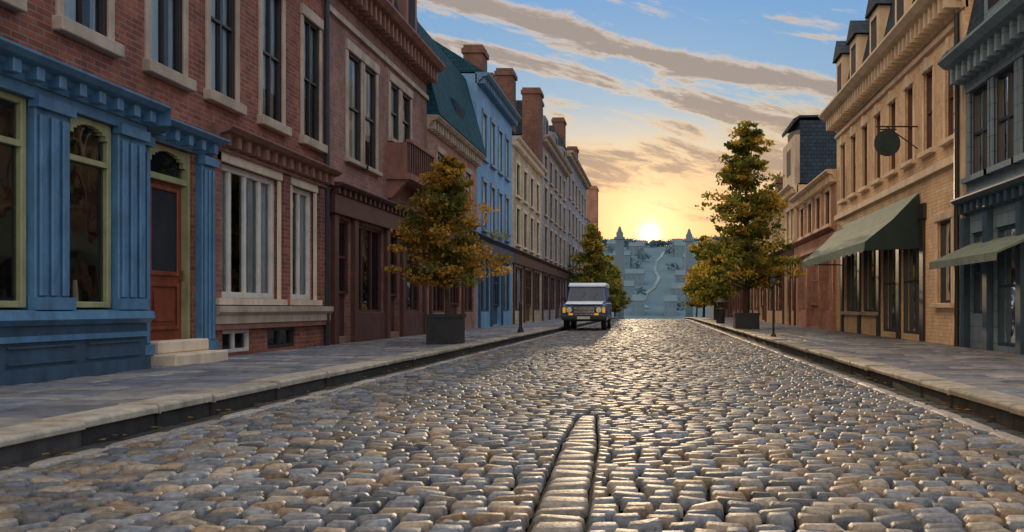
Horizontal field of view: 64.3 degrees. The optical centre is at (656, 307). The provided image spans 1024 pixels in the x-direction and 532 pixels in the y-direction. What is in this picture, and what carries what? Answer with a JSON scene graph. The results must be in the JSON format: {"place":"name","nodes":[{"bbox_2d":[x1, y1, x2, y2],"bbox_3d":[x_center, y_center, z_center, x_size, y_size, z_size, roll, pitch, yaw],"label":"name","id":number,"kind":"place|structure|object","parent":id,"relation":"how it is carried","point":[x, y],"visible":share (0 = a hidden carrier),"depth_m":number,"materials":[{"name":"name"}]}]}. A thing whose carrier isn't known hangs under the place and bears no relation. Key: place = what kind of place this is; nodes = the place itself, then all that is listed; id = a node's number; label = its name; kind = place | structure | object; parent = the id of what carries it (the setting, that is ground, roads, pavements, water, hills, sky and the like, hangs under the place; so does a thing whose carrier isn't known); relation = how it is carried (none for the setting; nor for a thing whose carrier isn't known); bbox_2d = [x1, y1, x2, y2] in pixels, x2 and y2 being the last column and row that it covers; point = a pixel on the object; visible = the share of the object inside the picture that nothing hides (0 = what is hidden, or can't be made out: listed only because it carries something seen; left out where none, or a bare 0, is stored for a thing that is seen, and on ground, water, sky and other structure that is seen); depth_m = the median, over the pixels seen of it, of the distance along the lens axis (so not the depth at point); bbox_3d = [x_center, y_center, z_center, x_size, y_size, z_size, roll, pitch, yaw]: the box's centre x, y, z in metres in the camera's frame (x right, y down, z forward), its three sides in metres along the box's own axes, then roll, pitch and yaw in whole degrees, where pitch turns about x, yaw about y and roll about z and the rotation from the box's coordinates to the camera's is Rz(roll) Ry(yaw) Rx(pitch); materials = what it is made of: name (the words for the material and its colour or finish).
{"place":"outdoors","nodes":[
{"label":"outdoors","id":0,"kind":"place"},
{"bbox_2d":[0,319,582,427],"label":"pavement","id":1,"kind":"structure","parent":0,"point":[24,403],"depth_m":8.58,"materials":[{"name":"stone"}]},
{"bbox_2d":[0,323,144,370],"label":"blue stall riser","id":2,"kind":"object","parent":1,"relation":"on","point":[81,351],"visible":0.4,"depth_m":8.45,"materials":[{"name":"paint"}]},
{"bbox_2d":[6,339,141,365],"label":"riser panel frames","id":3,"kind":"structure","parent":2,"relation":"attached to","point":[29,363],"depth_m":8.36,"materials":[{"name":"blue paint"}]},
{"bbox_2d":[0,331,148,343],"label":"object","id":4,"kind":"object","parent":2,"relation":"attached to","point":[22,339],"visible":1,"depth_m":8.41,"materials":[{"name":"paint"}]},
{"bbox_2d":[0,310,155,326],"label":"blue riser moulding","id":5,"kind":"object","parent":2,"relation":"on","point":[9,318],"visible":0.86,"depth_m":8.39,"materials":[{"name":"paint"}]},
{"bbox_2d":[0,90,110,307],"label":"olive frames","id":6,"kind":"structure","parent":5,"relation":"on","point":[19,102],"depth_m":7.94,"materials":[{"name":"wood"}]},
{"bbox_2d":[0,357,150,385],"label":"blue plinth","id":7,"kind":"structure","parent":1,"relation":"on","point":[33,375],"depth_m":8.41,"materials":[{"name":"paint"}]},
{"bbox_2d":[146,338,227,365],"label":"stone steps","id":8,"kind":"structure","parent":1,"relation":"on","point":[177,352],"depth_m":10.62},
{"bbox_2d":[324,0,329,345],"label":"drainpipe","id":9,"kind":"object","parent":1,"relation":"on","point":[327,141],"visible":1,"depth_m":15.71,"materials":[{"name":"black metal"}]},
{"bbox_2d":[424,314,466,343],"bbox_3d":[-4.420,0.430,16.700,0.700,0.610,0.700,0,0,0],"label":"planter box","id":10,"kind":"object","parent":1,"relation":"on","point":[445,328],"visible":0.97,"depth_m":16.38,"materials":[{"name":"black metal"}]},
{"bbox_2d":[384,154,511,313],"bbox_3d":[-4.224,-1.402,16.576,2.569,3.609,2.828,0,0,0],"label":"autumn tree","id":11,"kind":"object","parent":10,"relation":"in","point":[453,256],"visible":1,"depth_m":16.29,"materials":[{"name":"orange plant"}]},
{"bbox_2d":[568,223,619,303],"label":"autumn tree","id":12,"kind":"object","parent":1,"relation":"on","point":[593,254],"visible":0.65,"depth_m":59.62,"materials":[{"name":"green plant"}]},
{"bbox_2d":[0,319,1023,531],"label":"cobblestone road","id":13,"kind":"structure","parent":0,"point":[354,457],"depth_m":4.75,"materials":[{"name":"stone"}]},
{"bbox_2d":[561,283,611,329],"bbox_3d":[-2.830,-0.065,33.085,2.040,1.930,4.550,0,0,0],"label":"parked car","id":14,"kind":"object","parent":13,"relation":"on","point":[588,301],"visible":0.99,"depth_m":31.58,"materials":[{"name":"blue paint"}]},
{"bbox_2d":[417,0,867,245],"label":"sky","id":15,"kind":"structure","parent":0,"point":[650,94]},
{"bbox_2d":[373,245,1004,531],"bbox_3d":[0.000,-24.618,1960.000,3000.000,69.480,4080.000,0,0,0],"label":"ground","id":16,"kind":"structure","parent":0,"point":[654,302],"depth_m":368.97,"materials":[{"name":"stone"}]},
{"bbox_2d":[0,0,323,355],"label":"walls","id":17,"kind":"structure","parent":16,"relation":"on","point":[31,28],"depth_m":11.40,"materials":[{"name":"red brick"}]},
{"bbox_2d":[0,74,146,130],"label":"blue frieze","id":18,"kind":"object","parent":17,"relation":"attached to","point":[17,87],"visible":0.6,"depth_m":8.45,"materials":[{"name":"paint"}]},
{"bbox_2d":[0,36,170,125],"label":"blue cornice","id":19,"kind":"structure","parent":18,"relation":"on","point":[31,58],"depth_m":8.28,"materials":[{"name":"paint"}]},
{"bbox_2d":[0,57,155,122],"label":"blue cornice brackets","id":20,"kind":"object","parent":19,"relation":"attached to","point":[13,65],"visible":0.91,"depth_m":8.38,"materials":[{"name":"paint"}]},
{"bbox_2d":[16,99,213,344],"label":"blue pilasters","id":21,"kind":"object","parent":17,"relation":"attached to","point":[32,201],"visible":0.34,"depth_m":9.24,"materials":[{"name":"paint"}]},
{"bbox_2d":[28,94,218,354],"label":"blue capitals","id":22,"kind":"object","parent":21,"relation":"attached to","point":[69,112],"visible":0.83,"depth_m":9.21,"materials":[{"name":"paint"}]},
{"bbox_2d":[39,114,214,343],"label":"blue flutes","id":23,"kind":"object","parent":21,"relation":"attached to","point":[209,254],"visible":0.87,"depth_m":9.29,"materials":[{"name":"paint"}]},
{"bbox_2d":[0,0,312,348],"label":"interior","id":24,"kind":"object","parent":17,"relation":"attached to","point":[85,226],"visible":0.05,"depth_m":9.22,"materials":[{"name":"black"}]},
{"bbox_2d":[0,0,327,153],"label":"stone trim","id":25,"kind":"structure","parent":17,"relation":"attached to","point":[108,45],"depth_m":11.69,"materials":[{"name":"stone"}]},
{"bbox_2d":[149,148,189,337],"bbox_3d":[-6.715,-0.881,10.840,0.170,2.618,0.956,0,0,0],"label":"door frame","id":26,"kind":"object","parent":17,"relation":"attached to","point":[183,180],"visible":0.38,"depth_m":11.26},
{"bbox_2d":[150,178,180,339],"bbox_3d":[-6.756,-0.645,10.840,0.088,2.150,0.840,0,0,0],"label":"door","id":27,"kind":"structure","parent":26,"relation":"in","point":[163,230],"depth_m":10.86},
{"bbox_2d":[153,292,173,320],"bbox_3d":[-6.710,-0.020,10.840,0.019,0.400,0.440,0,0,0],"label":"door panel","id":28,"kind":"structure","parent":27,"relation":"attached to","point":[163,306],"depth_m":10.82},
{"bbox_2d":[150,183,179,330],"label":"door mouldings","id":29,"kind":"structure","parent":27,"relation":"attached to","point":[167,273],"depth_m":11.03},
{"bbox_2d":[64,0,312,294],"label":"curtains","id":30,"kind":"object","parent":17,"relation":"attached to","point":[69,9],"visible":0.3,"depth_m":13.21,"materials":[{"name":"fabric"}]},
{"bbox_2d":[151,118,229,155],"bbox_3d":[-6.475,-2.362,10.980,0.350,0.260,1.560,0,0,0],"label":"blue door cornice","id":31,"kind":"structure","parent":17,"relation":"attached to","point":[183,128],"depth_m":11.00,"materials":[{"name":"paint"}]},
{"bbox_2d":[77,0,317,348],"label":"dark frames","id":32,"kind":"structure","parent":17,"relation":"attached to","point":[101,19],"depth_m":12.44,"materials":[{"name":"paint"}]},
{"bbox_2d":[222,163,309,352],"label":"white frames","id":33,"kind":"structure","parent":17,"relation":"attached to","point":[228,170],"depth_m":13.33,"materials":[{"name":"paint"}]},
{"bbox_2d":[211,151,324,304],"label":"brick pier","id":34,"kind":"structure","parent":17,"relation":"attached to","point":[285,238],"depth_m":14.03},
{"bbox_2d":[216,150,321,304],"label":"stone trim","id":35,"kind":"structure","parent":17,"relation":"attached to","point":[235,161],"depth_m":13.86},
{"bbox_2d":[210,123,342,184],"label":"brownstone cornice","id":36,"kind":"structure","parent":35,"relation":"on","point":[221,129],"depth_m":13.05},
{"bbox_2d":[222,133,333,184],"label":"brownstone cornice brackets","id":37,"kind":"object","parent":36,"relation":"attached to","point":[272,158],"visible":0.87,"depth_m":13.42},
{"bbox_2d":[215,320,325,329],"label":"stone plinth","id":38,"kind":"structure","parent":17,"relation":"attached to","point":[259,325],"depth_m":13.31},
{"bbox_2d":[215,305,333,323],"bbox_3d":[-6.530,0.100,13.815,0.180,0.280,4.130,0,0,0],"label":"stone sill band","id":39,"kind":"object","parent":38,"relation":"on","point":[227,314],"visible":0.8,"depth_m":13.28,"materials":[{"name":"stone"}]},
{"bbox_2d":[0,317,618,466],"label":"kerb","id":40,"kind":"structure","parent":16,"relation":"on","point":[36,438],"depth_m":6.42,"materials":[{"name":"stone"}]},
{"bbox_2d":[330,0,426,343],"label":"walls","id":41,"kind":"structure","parent":16,"relation":"on","point":[352,174],"depth_m":18.12,"materials":[{"name":"brick"}]},
{"bbox_2d":[352,61,393,158],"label":"curtains","id":42,"kind":"object","parent":41,"relation":"attached to","point":[353,106],"visible":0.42,"depth_m":18.36,"materials":[{"name":"fabric"}]},
{"bbox_2d":[339,58,415,309],"bbox_3d":[-7.316,-2.750,19.325,1.240,5.692,5.942,0,0,0],"label":"interior","id":43,"kind":"object","parent":41,"relation":"attached to","point":[365,247],"visible":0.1,"depth_m":19.20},
{"bbox_2d":[344,38,412,176],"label":"stone trim","id":44,"kind":"structure","parent":41,"relation":"attached to","point":[352,48],"depth_m":18.07,"materials":[{"name":"stone"}]},
{"bbox_2d":[330,213,427,344],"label":"brown pilasters","id":45,"kind":"object","parent":41,"relation":"attached to","point":[334,273],"visible":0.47,"depth_m":17.19,"materials":[{"name":"brown wood"}]},
{"bbox_2d":[339,220,418,311],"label":"brown frames","id":46,"kind":"structure","parent":41,"relation":"attached to","point":[344,257],"depth_m":18.58,"materials":[{"name":"brown wood"}]},
{"bbox_2d":[349,53,408,168],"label":"dark frames","id":47,"kind":"structure","parent":41,"relation":"attached to","point":[356,109],"depth_m":18.64,"materials":[{"name":"paint"}]},
{"bbox_2d":[330,193,427,232],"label":"brown fascia","id":48,"kind":"structure","parent":41,"relation":"attached to","point":[343,206],"depth_m":17.50,"materials":[{"name":"brown wood"}]},
{"bbox_2d":[330,5,428,100],"bbox_3d":[-6.570,-6.010,19.380,0.080,0.120,6.920,0,0,0],"label":"string course","id":49,"kind":"object","parent":41,"relation":"attached to","point":[344,22],"visible":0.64,"depth_m":18.50,"materials":[{"name":"stone"}]},
{"bbox_2d":[359,312,423,341],"bbox_3d":[-6.575,0.505,19.900,0.070,0.790,5.400,0,0,0],"label":"brown riser","id":50,"kind":"object","parent":41,"relation":"attached to","point":[372,326],"visible":0.64,"depth_m":18.79,"materials":[{"name":"brown wood"}]},
{"bbox_2d":[340,0,445,84],"bbox_3d":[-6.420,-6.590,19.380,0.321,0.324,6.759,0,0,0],"label":"cornice","id":51,"kind":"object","parent":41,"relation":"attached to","point":[373,16],"visible":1,"depth_m":19.18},
{"bbox_2d":[387,179,427,206],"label":"balcony brackets","id":52,"kind":"object","parent":41,"relation":"attached to","point":[395,187],"visible":0.61,"depth_m":19.52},
{"bbox_2d":[386,173,426,189],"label":"balcony floor","id":53,"kind":"structure","parent":52,"relation":"on","point":[412,184],"depth_m":19.68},
{"bbox_2d":[386,142,407,172],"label":"balcony sides","id":54,"kind":"object","parent":53,"relation":"on","point":[396,157],"visible":0.54,"depth_m":19.45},
{"bbox_2d":[408,142,433,178],"bbox_3d":[-6.055,-3.675,20.525,0.050,0.750,2.100,0,0,0],"label":"balcony railing","id":55,"kind":"object","parent":53,"relation":"on","point":[420,161],"visible":0.73,"depth_m":20.22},
{"bbox_2d":[427,129,476,328],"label":"walls","id":56,"kind":"structure","parent":16,"relation":"on","point":[433,140],"depth_m":27.50,"materials":[{"name":"orange brick"}]},
{"bbox_2d":[418,22,486,155],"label":"teal roof","id":57,"kind":"structure","parent":56,"relation":"on","point":[447,87],"depth_m":25.68,"materials":[{"name":"stone"}]},
{"bbox_2d":[427,114,485,167],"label":"stone cornice","id":58,"kind":"structure","parent":56,"relation":"attached to","point":[448,127],"depth_m":24.92,"materials":[{"name":"stone"}]},
{"bbox_2d":[430,121,481,166],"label":"stone cornice brackets","id":59,"kind":"object","parent":58,"relation":"attached to","point":[450,139],"visible":0.99,"depth_m":25.30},
{"bbox_2d":[434,40,521,327],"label":"blue townhouse","id":60,"kind":"structure","parent":16,"relation":"on","point":[498,116],"depth_m":32.30,"materials":[{"name":"paint"}]},
{"bbox_2d":[494,68,546,323],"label":"cream townhouse","id":61,"kind":"structure","parent":16,"relation":"on","point":[529,170],"depth_m":41.01,"materials":[{"name":"paint"}]},
{"bbox_2d":[518,135,566,320],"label":"walls","id":62,"kind":"structure","parent":16,"relation":"on","point":[549,223],"depth_m":50.95,"materials":[{"name":"grey stone"}]},
{"bbox_2d":[544,152,566,267],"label":"stone trim","id":63,"kind":"structure","parent":62,"relation":"attached to","point":[547,216],"depth_m":51.33,"materials":[{"name":"stone"}]},
{"bbox_2d":[566,151,586,282],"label":"walls","id":64,"kind":"structure","parent":16,"relation":"on","point":[574,209],"depth_m":64.76,"materials":[{"name":"grey stone"}]},
{"bbox_2d":[568,177,586,273],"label":"stone trim","id":65,"kind":"structure","parent":64,"relation":"attached to","point":[573,213],"depth_m":64.73,"materials":[{"name":"stone"}]},
{"bbox_2d":[601,235,729,309],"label":"distant trees","id":66,"kind":"object","parent":16,"relation":"on","point":[654,242],"visible":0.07,"depth_m":480.17,"materials":[{"name":"green plant"}]},
{"bbox_2d":[749,208,784,323],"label":"walls","id":67,"kind":"structure","parent":16,"relation":"on","point":[778,316],"depth_m":39.74,"materials":[{"name":"brick"}]},
{"bbox_2d":[785,184,806,325],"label":"walls","id":68,"kind":"structure","parent":16,"relation":"on","point":[800,186],"depth_m":35.51,"materials":[{"name":"brick"}]},
{"bbox_2d":[779,183,797,200],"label":"stone cornice","id":69,"kind":"structure","parent":68,"relation":"attached to","point":[785,189],"depth_m":34.04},
{"bbox_2d":[783,134,799,187],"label":"wall","id":70,"kind":"structure","parent":69,"relation":"on","point":[793,145],"depth_m":33.76,"materials":[{"name":"stone"}]},
{"bbox_2d":[788,120,836,183],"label":"slate hung roof","id":71,"kind":"structure","parent":68,"relation":"on","point":[818,148],"depth_m":33.51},
{"bbox_2d":[797,182,836,330],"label":"walls","id":72,"kind":"structure","parent":16,"relation":"on","point":[826,320],"depth_m":28.55,"materials":[{"name":"brick"}]},
{"bbox_2d":[797,185,830,240],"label":"stone trim","id":73,"kind":"structure","parent":72,"relation":"attached to","point":[827,189],"depth_m":29.39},
{"bbox_2d":[801,259,831,309],"bbox_3d":[6.000,-1.930,29.800,0.001,4.120,6.528,0,0,0],"label":"glass","id":74,"kind":"object","parent":72,"relation":"attached to","point":[826,287],"visible":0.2,"depth_m":29.71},
{"bbox_2d":[806,255,834,329],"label":"pilasters","id":75,"kind":"object","parent":72,"relation":"attached to","point":[819,297],"visible":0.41,"depth_m":28.59,"materials":[{"name":"brick"}]},
{"bbox_2d":[684,317,1023,432],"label":"kerb","id":76,"kind":"structure","parent":16,"relation":"on","point":[1005,409],"depth_m":8.29,"materials":[{"name":"stone"}]},
{"bbox_2d":[837,0,973,344],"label":"walls","id":77,"kind":"structure","parent":16,"relation":"on","point":[936,192],"depth_m":18.09,"materials":[{"name":"brick"}]},
{"bbox_2d":[802,192,918,267],"bbox_3d":[5.255,-1.920,21.650,1.230,1.360,7.700,0,0,0],"label":"awning canvas","id":78,"kind":"object","parent":77,"relation":"attached to","point":[848,239],"visible":1,"depth_m":20.66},
{"bbox_2d":[865,194,918,250],"bbox_3d":[5.260,-1.925,17.800,1.220,1.290,0.001,0,0,0],"label":"awning side","id":79,"kind":"object","parent":78,"relation":"attached to","point":[900,230],"visible":1,"depth_m":17.80,"materials":[{"name":"fabric"}]},
{"bbox_2d":[847,0,914,80],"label":"mansard roof","id":80,"kind":"structure","parent":77,"relation":"on","point":[890,22],"depth_m":20.66,"materials":[{"name":"tile"}]},
{"bbox_2d":[836,0,912,93],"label":"dormers","id":81,"kind":"object","parent":80,"relation":"attached to","point":[881,12],"visible":0.22,"depth_m":22.98,"materials":[{"name":"stone"}]},
{"bbox_2d":[832,0,891,63],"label":"dormer gables","id":82,"kind":"object","parent":81,"relation":"on","point":[856,27],"visible":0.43,"depth_m":23.21,"materials":[{"name":"stone"}]},
{"bbox_2d":[837,0,903,92],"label":"dormer glass","id":83,"kind":"object","parent":81,"relation":"attached to","point":[900,8],"visible":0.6,"depth_m":21.31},
{"bbox_2d":[818,0,967,131],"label":"stone cornice","id":84,"kind":"structure","parent":77,"relation":"attached to","point":[911,16],"depth_m":19.03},
{"bbox_2d":[826,0,960,130],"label":"stone cornice brackets","id":85,"kind":"object","parent":84,"relation":"attached to","point":[935,16],"visible":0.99,"depth_m":18.63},
{"bbox_2d":[834,154,953,220],"bbox_3d":[5.855,-2.925,20.805,0.110,0.150,10.490,0,0,0],"label":"string course","id":86,"kind":"object","parent":77,"relation":"attached to","point":[929,171],"visible":0.79,"depth_m":18.91,"materials":[{"name":"stone"}]},
{"bbox_2d":[835,21,953,138],"bbox_3d":[5.865,-5.570,20.805,0.090,0.100,10.490,0,0,0],"label":"frieze","id":87,"kind":"object","parent":77,"relation":"attached to","point":[942,36],"visible":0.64,"depth_m":18.96,"materials":[{"name":"stone"}]},
{"bbox_2d":[837,36,953,307],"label":"stone trim","id":88,"kind":"structure","parent":77,"relation":"attached to","point":[925,67],"depth_m":18.35,"materials":[{"name":"stone"}]},
{"bbox_2d":[874,126,917,155],"bbox_3d":[5.406,-3.771,17.992,1.004,0.694,0.076,0,0,0],"label":"hanging sign","id":89,"kind":"object","parent":77,"relation":"attached to","point":[886,142],"visible":1,"depth_m":17.96,"materials":[{"name":"black metal"}]},
{"bbox_2d":[843,70,953,197],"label":"brown frames","id":90,"kind":"structure","parent":77,"relation":"attached to","point":[950,97],"depth_m":18.81,"materials":[{"name":"brown wood"}]},
{"bbox_2d":[847,219,950,333],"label":"dark frames","id":91,"kind":"structure","parent":77,"relation":"attached to","point":[916,280],"depth_m":19.96,"materials":[{"name":"paint"}]},
{"bbox_2d":[849,75,953,331],"bbox_3d":[6.000,-2.275,20.535,0.001,5.730,9.750,0,0,0],"label":"glass","id":92,"kind":"object","parent":77,"relation":"attached to","point":[947,270],"visible":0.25,"depth_m":19.05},
{"bbox_2d":[959,10,964,345],"bbox_3d":[5.880,-2.350,15.400,0.060,6.700,0.300,0,0,0],"label":"quoin","id":93,"kind":"object","parent":77,"relation":"attached to","point":[961,113],"visible":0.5,"depth_m":15.28,"materials":[{"name":"stone"}]},
{"bbox_2d":[966,56,1023,352],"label":"walls","id":94,"kind":"structure","parent":16,"relation":"on","point":[1003,215],"depth_m":13.92,"materials":[{"name":"blue stone"}]},
{"bbox_2d":[929,234,1023,269],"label":"awning","id":95,"kind":"object","parent":94,"relation":"attached to","point":[978,252],"visible":1,"depth_m":13.20,"materials":[{"name":"fabric"}]},
{"bbox_2d":[937,0,1023,87],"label":"grey cornice","id":96,"kind":"structure","parent":94,"relation":"attached to","point":[1002,15],"depth_m":13.31,"materials":[{"name":"paint"}]},
{"bbox_2d":[950,12,1023,84],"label":"grey cornice brackets","id":97,"kind":"object","parent":96,"relation":"attached to","point":[1001,44],"visible":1,"depth_m":13.38,"materials":[{"name":"paint"}]},
{"bbox_2d":[950,174,1023,215],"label":"shop cornice","id":98,"kind":"structure","parent":94,"relation":"attached to","point":[1008,184],"depth_m":13.54,"materials":[{"name":"blue paint"}]},
{"bbox_2d":[958,184,1023,214],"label":"shop cornice brackets","id":99,"kind":"object","parent":98,"relation":"attached to","point":[1000,197],"visible":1,"depth_m":13.59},
{"bbox_2d":[960,201,1023,354],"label":"blue pilasters","id":100,"kind":"object","parent":94,"relation":"attached to","point":[987,288],"visible":0.63,"depth_m":13.96,"materials":[{"name":"paint"}]},
{"bbox_2d":[961,44,1023,183],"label":"grey trim","id":101,"kind":"structure","parent":94,"relation":"attached to","point":[1015,57],"depth_m":13.89,"materials":[{"name":"blue stone"}]},
{"bbox_2d":[973,65,1013,173],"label":"dark frames","id":102,"kind":"structure","parent":94,"relation":"attached to","point":[1000,120],"depth_m":13.90,"materials":[{"name":"paint"}]},
{"bbox_2d":[974,224,1014,346],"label":"blue frames","id":103,"kind":"structure","parent":94,"relation":"attached to","point":[1000,285],"depth_m":13.84,"materials":[{"name":"paint"}]},
{"bbox_2d":[977,71,1014,342],"bbox_3d":[6.000,-1.700,11.185,0.001,4.680,7.550,0,0,0],"label":"glass","id":104,"kind":"object","parent":94,"relation":"attached to","point":[1008,297],"visible":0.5,"depth_m":13.70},
{"bbox_2d":[695,317,1023,397],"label":"pavement","id":105,"kind":"structure","parent":0,"point":[1002,372],"depth_m":12.47,"materials":[{"name":"stone"}]},
{"bbox_2d":[685,241,740,319],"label":"autumn tree","id":106,"kind":"object","parent":105,"relation":"on","point":[707,298],"visible":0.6,"depth_m":49.66,"materials":[{"name":"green plant"}]},
{"bbox_2d":[732,313,759,328],"bbox_3d":[3.200,0.455,28.500,0.910,0.560,0.910,0,0,0],"label":"planter box","id":107,"kind":"object","parent":105,"relation":"on","point":[746,320],"visible":0.96,"depth_m":28.07,"materials":[{"name":"black metal"}]},
{"bbox_2d":[687,120,806,312],"bbox_3d":[3.239,-3.137,28.756,4.311,7.094,4.328,0,0,-31],"label":"autumn tree","id":108,"kind":"object","parent":107,"relation":"in","point":[754,261],"visible":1,"depth_m":28.12,"materials":[{"name":"green plant"}]},
{"bbox_2d":[840,219,924,341],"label":"shop piers","id":109,"kind":"structure","parent":105,"relation":"on","point":[898,285],"depth_m":19.39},
{"bbox_2d":[954,12,958,345],"bbox_3d":[5.800,-2.480,15.400,0.099,6.440,0.099,0,0,0],"label":"drainpipe","id":110,"kind":"object","parent":105,"relation":"on","point":[956,190],"visible":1,"depth_m":15.36,"materials":[{"name":"black metal"}]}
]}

